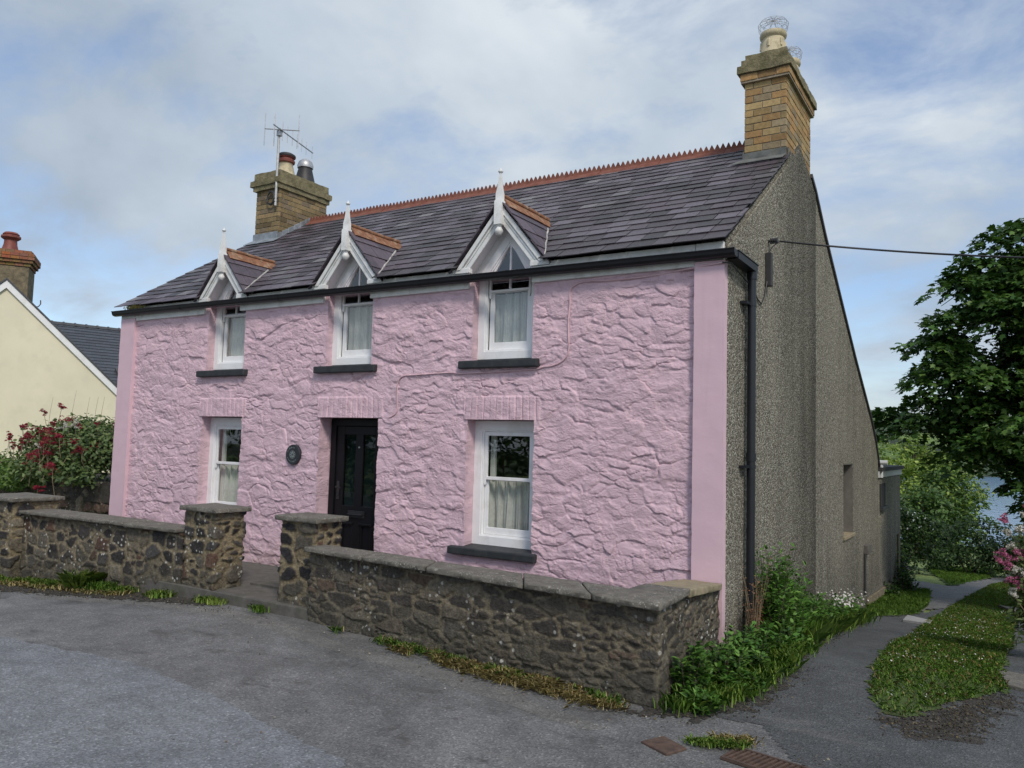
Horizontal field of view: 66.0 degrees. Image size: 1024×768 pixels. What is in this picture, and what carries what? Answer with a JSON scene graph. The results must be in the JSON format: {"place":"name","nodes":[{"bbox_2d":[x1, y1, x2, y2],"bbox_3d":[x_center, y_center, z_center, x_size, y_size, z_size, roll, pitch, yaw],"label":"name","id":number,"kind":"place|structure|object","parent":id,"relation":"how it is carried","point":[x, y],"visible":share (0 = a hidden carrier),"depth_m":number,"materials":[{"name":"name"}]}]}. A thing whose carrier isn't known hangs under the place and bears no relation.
{"place":"outdoors","nodes":[
{"label":"outdoors","id":0,"kind":"place"},
{"bbox_2d":[0,568,268,613],"bbox_3d":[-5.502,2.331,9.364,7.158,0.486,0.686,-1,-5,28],"label":"verge grass","id":1,"kind":"structure","parent":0,"point":[85,582],"depth_m":8.89,"materials":[{"name":"green plant"}]},
{"bbox_2d":[139,561,308,620],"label":"forecourt","id":2,"kind":"structure","parent":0,"point":[244,594],"depth_m":8.27,"materials":[{"name":"concrete"}]},
{"bbox_2d":[0,492,64,578],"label":"gate pillar","id":3,"kind":"structure","parent":2,"relation":"on","point":[11,522],"depth_m":10.00,"materials":[{"name":"stone"}]},
{"bbox_2d":[19,508,184,595],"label":"garden wall","id":4,"kind":"structure","parent":2,"relation":"on","point":[127,551],"depth_m":9.23,"materials":[{"name":"stone"}]},
{"bbox_2d":[179,503,251,590],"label":"gate pillar","id":5,"kind":"structure","parent":2,"relation":"on","point":[213,557],"depth_m":8.39,"materials":[{"name":"stone"}]},
{"bbox_2d":[250,578,278,588],"bbox_3d":[-2.402,2.338,8.492,0.916,0.338,1.215,-1,-5,32],"label":"stone step","id":6,"kind":"object","parent":2,"relation":"on","point":[273,583],"visible":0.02,"depth_m":8.57,"materials":[{"name":"stone"}]},
{"bbox_2d":[275,512,348,606],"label":"gate pillar","id":7,"kind":"structure","parent":2,"relation":"on","point":[300,532],"depth_m":7.67,"materials":[{"name":"stone"}]},
{"bbox_2d":[304,544,721,708],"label":"garden wall","id":8,"kind":"structure","parent":2,"relation":"on","point":[623,641],"depth_m":6.01,"materials":[{"name":"stone"}]},
{"bbox_2d":[0,590,806,767],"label":"road","id":9,"kind":"structure","parent":0,"point":[282,682],"depth_m":5.24,"materials":[{"name":"grey asphalt"}]},
{"bbox_2d":[0,636,345,767],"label":"road repair patch","id":10,"kind":"object","parent":9,"relation":"on","point":[129,714],"visible":1,"depth_m":4.69,"materials":[{"name":"grey asphalt"}]},
{"bbox_2d":[33,594,608,730],"bbox_3d":[-2.174,2.241,6.969,6.973,0.102,0.743,-1,-5,34],"label":"pavement edge","id":11,"kind":"object","parent":9,"relation":"on","point":[509,697],"visible":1,"depth_m":6.23,"materials":[{"name":"concrete"}]},
{"bbox_2d":[1,596,841,764],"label":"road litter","id":12,"kind":"object","parent":9,"relation":"on","point":[426,679],"visible":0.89,"depth_m":5.43,"materials":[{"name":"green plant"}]},
{"bbox_2d":[327,625,630,711],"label":"dry grass","id":13,"kind":"structure","parent":9,"relation":"on","point":[538,683],"depth_m":5.71,"materials":[{"name":"plant"}]},
{"bbox_2d":[641,736,686,755],"bbox_3d":[0.884,2.111,4.554,0.179,0.056,0.220,4,-5,-31],"label":"stopcock cover","id":14,"kind":"object","parent":9,"relation":"on","point":[664,745],"visible":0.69,"depth_m":4.54,"materials":[{"name":"metal"}]},
{"bbox_2d":[678,729,764,750],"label":"gutter grass","id":15,"kind":"structure","parent":9,"relation":"on","point":[723,741],"depth_m":4.57,"materials":[{"name":"green plant"}]},
{"bbox_2d":[720,747,808,767],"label":"drain grating","id":16,"kind":"object","parent":9,"relation":"in","point":[746,758],"visible":0.99,"depth_m":4.36,"materials":[{"name":"metal"}]},
{"bbox_2d":[0,0,1023,414],"label":"sky","id":17,"kind":"structure","parent":0,"point":[132,131],"materials":[{"name":"blue"}]},
{"bbox_2d":[712,604,1023,767],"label":"lane","id":18,"kind":"structure","parent":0,"point":[812,719],"depth_m":5.08,"materials":[{"name":"grey asphalt"}]},
{"bbox_2d":[626,637,832,722],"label":"wall foot earth","id":19,"kind":"object","parent":18,"relation":"on","point":[646,711],"depth_m":5.22,"materials":[{"name":"soil"}]},
{"bbox_2d":[0,584,1023,742],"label":"soil crumbs","id":20,"kind":"object","parent":19,"relation":"on","point":[882,718],"visible":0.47,"depth_m":5.27,"materials":[{"name":"brown soil"}]},
{"bbox_2d":[652,618,822,717],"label":"weeds","id":21,"kind":"object","parent":19,"relation":"on","point":[738,669],"visible":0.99,"depth_m":5.69,"materials":[{"name":"green plant"}]},
{"bbox_2d":[740,558,770,630],"bbox_3d":[2.205,1.977,7.167,0.280,0.830,0.364,2,-4,-1],"label":"dock plant","id":22,"kind":"object","parent":19,"relation":"on","point":[756,616],"visible":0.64,"depth_m":7.14,"materials":[{"name":"brown plant"}]},
{"bbox_2d":[755,541,851,647],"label":"tall weeds","id":23,"kind":"object","parent":19,"relation":"on","point":[786,601],"visible":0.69,"depth_m":7.51,"materials":[{"name":"green plant"}]},
{"bbox_2d":[803,588,883,636],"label":"white flowered weeds","id":24,"kind":"object","parent":19,"relation":"on","point":[854,614],"visible":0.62,"depth_m":9.98,"materials":[{"name":"green plant"}]},
{"bbox_2d":[903,615,931,623],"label":"concrete slab","id":25,"kind":"structure","parent":18,"relation":"on","point":[911,619],"depth_m":11.70,"materials":[{"name":"grey concrete"}]},
{"bbox_2d":[864,566,1023,717],"bbox_3d":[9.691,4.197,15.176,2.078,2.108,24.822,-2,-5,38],"label":"grass strip","id":26,"kind":"object","parent":18,"relation":"on","point":[905,698],"depth_m":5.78,"materials":[{"name":"green plant"}]},
{"bbox_2d":[873,611,1011,698],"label":"clover flowers","id":27,"kind":"object","parent":26,"relation":"on","point":[939,644],"visible":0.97,"depth_m":9.07,"materials":[{"name":"white plant"}]},
{"bbox_2d":[874,691,1023,744],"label":"bare earth","id":28,"kind":"structure","parent":18,"relation":"on","point":[974,739],"depth_m":5.11,"materials":[{"name":"soil"}]},
{"bbox_2d":[998,605,1018,614],"bbox_3d":[9.424,4.270,14.741,0.524,0.149,0.863,4,-5,-32],"label":"edging stone","id":29,"kind":"object","parent":18,"relation":"on","point":[1006,608],"visible":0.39,"depth_m":14.96,"materials":[{"name":"grey stone"}]},
{"bbox_2d":[993,504,1023,645],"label":"pink valerian","id":30,"kind":"object","parent":18,"relation":"on","point":[1016,583],"visible":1,"depth_m":8.25,"materials":[{"name":"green plant"}]},
{"bbox_2d":[1000,671,1023,691],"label":"inspection cover","id":31,"kind":"object","parent":18,"relation":"on","point":[1016,681],"visible":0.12,"depth_m":6.27,"materials":[{"name":"grey concrete"}]},
{"bbox_2d":[876,594,933,615],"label":"grass bank","id":32,"kind":"structure","parent":0,"point":[905,614],"depth_m":13.09,"materials":[{"name":"green plant"}]},
{"bbox_2d":[871,410,1023,612],"bbox_3d":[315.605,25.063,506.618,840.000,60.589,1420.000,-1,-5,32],"label":"ground","id":33,"kind":"structure","parent":0,"point":[932,578],"depth_m":278.67,"materials":[{"name":"green plant"}]},
{"bbox_2d":[0,472,110,514],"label":"rubble bank","id":34,"kind":"structure","parent":33,"relation":"on","point":[88,499],"depth_m":12.79,"materials":[{"name":"stone"}]},
{"bbox_2d":[0,449,37,492],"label":"ivy bush","id":35,"kind":"object","parent":34,"relation":"on","point":[12,482],"visible":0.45,"depth_m":13.46,"materials":[{"name":"green plant"}]},
{"bbox_2d":[0,403,114,494],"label":"red valerian","id":36,"kind":"object","parent":34,"relation":"on","point":[75,450],"visible":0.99,"depth_m":12.80,"materials":[{"name":"green plant"}]},
{"bbox_2d":[48,395,104,431],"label":"grass stems","id":37,"kind":"object","parent":36,"relation":"attached to","point":[86,415],"visible":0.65,"depth_m":13.29,"materials":[{"name":"green plant"}]},
{"bbox_2d":[100,418,114,468],"bbox_3d":[-6.068,1.021,12.821,1.268,1.308,0.958,-1,-5,32],"label":"dark leaved shrub","id":38,"kind":"object","parent":34,"relation":"on","point":[111,435],"visible":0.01,"depth_m":12.65,"materials":[{"name":"green plant"}]},
{"bbox_2d":[0,231,116,472],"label":"neighbour house","id":39,"kind":"structure","parent":33,"relation":"on","point":[45,360],"depth_m":20.33,"materials":[{"name":"white paint"}]},
{"bbox_2d":[51,320,120,384],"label":"slate roofed house","id":40,"kind":"structure","parent":33,"relation":"on","point":[98,346],"depth_m":33.89,"materials":[{"name":"grey stone"}]},
{"bbox_2d":[109,16,903,643],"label":"cottage","id":41,"kind":"structure","parent":33,"relation":"on","point":[633,374],"depth_m":9.04,"materials":[{"name":"pink paint"}]},
{"bbox_2d":[206,417,241,504],"bbox_3d":[-3.669,1.161,11.071,1.270,1.445,0.760,-1,-5,32],"label":"window","id":42,"kind":"structure","parent":41,"relation":"in","point":[225,432],"depth_m":10.95,"materials":[{"name":"white paint"}]},
{"bbox_2d":[196,281,285,376],"bbox_3d":[-3.697,-0.831,11.112,0.990,1.530,0.935,-1,-5,32],"label":"window","id":43,"kind":"structure","parent":41,"relation":"in","point":[230,323],"depth_m":11.00,"materials":[{"name":"white paint"}]},
{"bbox_2d":[264,113,312,205],"bbox_3d":[-3.894,-3.929,14.216,0.578,1.650,1.286,-1,-5,32],"label":"tv aerial","id":44,"kind":"object","parent":41,"relation":"attached to","point":[280,131],"visible":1,"depth_m":13.91,"materials":[{"name":"metal"}]},
{"bbox_2d":[286,444,301,464],"bbox_3d":[-2.724,0.883,9.853,0.244,0.252,0.064,-1,-5,32],"label":"house plaque","id":45,"kind":"object","parent":41,"relation":"attached to","point":[293,453],"visible":1,"depth_m":9.82,"materials":[{"name":"metal"}]},
{"bbox_2d":[328,418,378,550],"bbox_3d":[-1.860,1.392,9.556,0.949,2.000,0.178,-1,-5,32],"label":"door","id":46,"kind":"structure","parent":41,"relation":"in","point":[354,448],"depth_m":9.58,"materials":[{"name":"black paint"}]},
{"bbox_2d":[313,258,407,373],"bbox_3d":[-1.770,-0.866,9.913,0.990,1.530,0.935,-1,-5,32],"label":"window","id":47,"kind":"structure","parent":41,"relation":"in","point":[352,327],"depth_m":9.80,"materials":[{"name":"white paint"}]},
{"bbox_2d":[447,420,536,562],"bbox_3d":[0.079,1.104,8.606,1.250,1.482,0.985,-1,-5,32],"label":"window","id":48,"kind":"structure","parent":41,"relation":"in","point":[503,452],"depth_m":8.53,"materials":[{"name":"white paint"}]},
{"bbox_2d":[458,232,553,368],"bbox_3d":[0.095,-0.900,8.753,0.990,1.530,0.935,-1,-5,32],"label":"window","id":49,"kind":"structure","parent":41,"relation":"in","point":[505,317],"depth_m":8.61,"materials":[{"name":"white paint"}]},
{"bbox_2d":[843,464,854,540],"bbox_3d":[5.258,1.872,12.696,0.360,1.180,1.000,-1,-5,32],"label":"side window","id":50,"kind":"structure","parent":41,"relation":"in","point":[847,468],"depth_m":13.03,"materials":[{"name":"white paint"}]},
{"bbox_2d":[768,237,1023,258],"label":"overhead cable","id":51,"kind":"object","parent":41,"relation":"attached to","point":[775,241],"visible":1,"depth_m":7.98,"materials":[{"name":"black rubber"}]},
{"bbox_2d":[878,444,911,494],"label":"bank tree","id":52,"kind":"object","parent":33,"relation":"on","point":[892,454],"visible":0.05,"depth_m":58.76,"materials":[{"name":"green plant"}]},
{"bbox_2d":[877,437,923,497],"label":"bank tree","id":53,"kind":"object","parent":33,"relation":"on","point":[914,472],"visible":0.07,"depth_m":46.05,"materials":[{"name":"green plant"}]},
{"bbox_2d":[883,547,919,595],"bbox_3d":[8.530,4.165,17.419,0.853,0.928,3.668,0,-5,24],"label":"shrub","id":54,"kind":"object","parent":33,"relation":"on","point":[906,580],"visible":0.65,"depth_m":16.89,"materials":[{"name":"green plant"}]},
{"bbox_2d":[883,433,962,553],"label":"bank tree","id":55,"kind":"object","parent":33,"relation":"on","point":[922,451],"visible":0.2,"depth_m":47.95,"materials":[{"name":"green plant"}]},
{"bbox_2d":[900,503,955,574],"bbox_3d":[11.253,4.520,22.754,2.706,2.286,2.156,-1,-5,32],"label":"shrub","id":56,"kind":"object","parent":33,"relation":"on","point":[913,527],"visible":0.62,"depth_m":22.43,"materials":[{"name":"green plant"}]},
{"bbox_2d":[900,485,965,559],"bbox_3d":[19.564,6.973,37.824,4.124,4.237,3.485,2,-4,-4],"label":"bank tree","id":57,"kind":"object","parent":33,"relation":"on","point":[938,508],"visible":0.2,"depth_m":37.59,"materials":[{"name":"green plant"}]},
{"bbox_2d":[871,218,1023,552],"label":"sycamore tree","id":58,"kind":"object","parent":33,"relation":"on","point":[967,427],"visible":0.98,"depth_m":15.14,"materials":[{"name":"green plant"}]},
{"bbox_2d":[903,458,994,555],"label":"bank tree","id":59,"kind":"object","parent":33,"relation":"on","point":[951,492],"visible":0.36,"depth_m":40.41,"materials":[{"name":"green plant"}]},
{"bbox_2d":[926,462,996,550],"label":"bank tree","id":60,"kind":"object","parent":33,"relation":"on","point":[983,496],"visible":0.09,"depth_m":49.84,"materials":[{"name":"green plant"}]},
{"bbox_2d":[914,510,1023,577],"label":"shrub","id":61,"kind":"object","parent":33,"relation":"on","point":[987,558],"visible":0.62,"depth_m":24.37,"materials":[{"name":"green plant"}]},
{"bbox_2d":[929,572,991,584],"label":"grass bank","id":62,"kind":"structure","parent":0,"point":[957,582],"depth_m":20.10,"materials":[{"name":"green plant"}]},
{"bbox_2d":[900,475,1023,546],"bbox_3d":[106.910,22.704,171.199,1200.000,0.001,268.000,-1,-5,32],"label":"river","id":63,"kind":"structure","parent":0,"point":[998,510],"depth_m":108.11,"materials":[{"name":"blue liquid"}]},
{"bbox_2d":[905,568,1018,610],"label":"path","id":64,"kind":"structure","parent":0,"point":[943,596],"depth_m":17.81,"materials":[{"name":"grey asphalt"}]}
]}

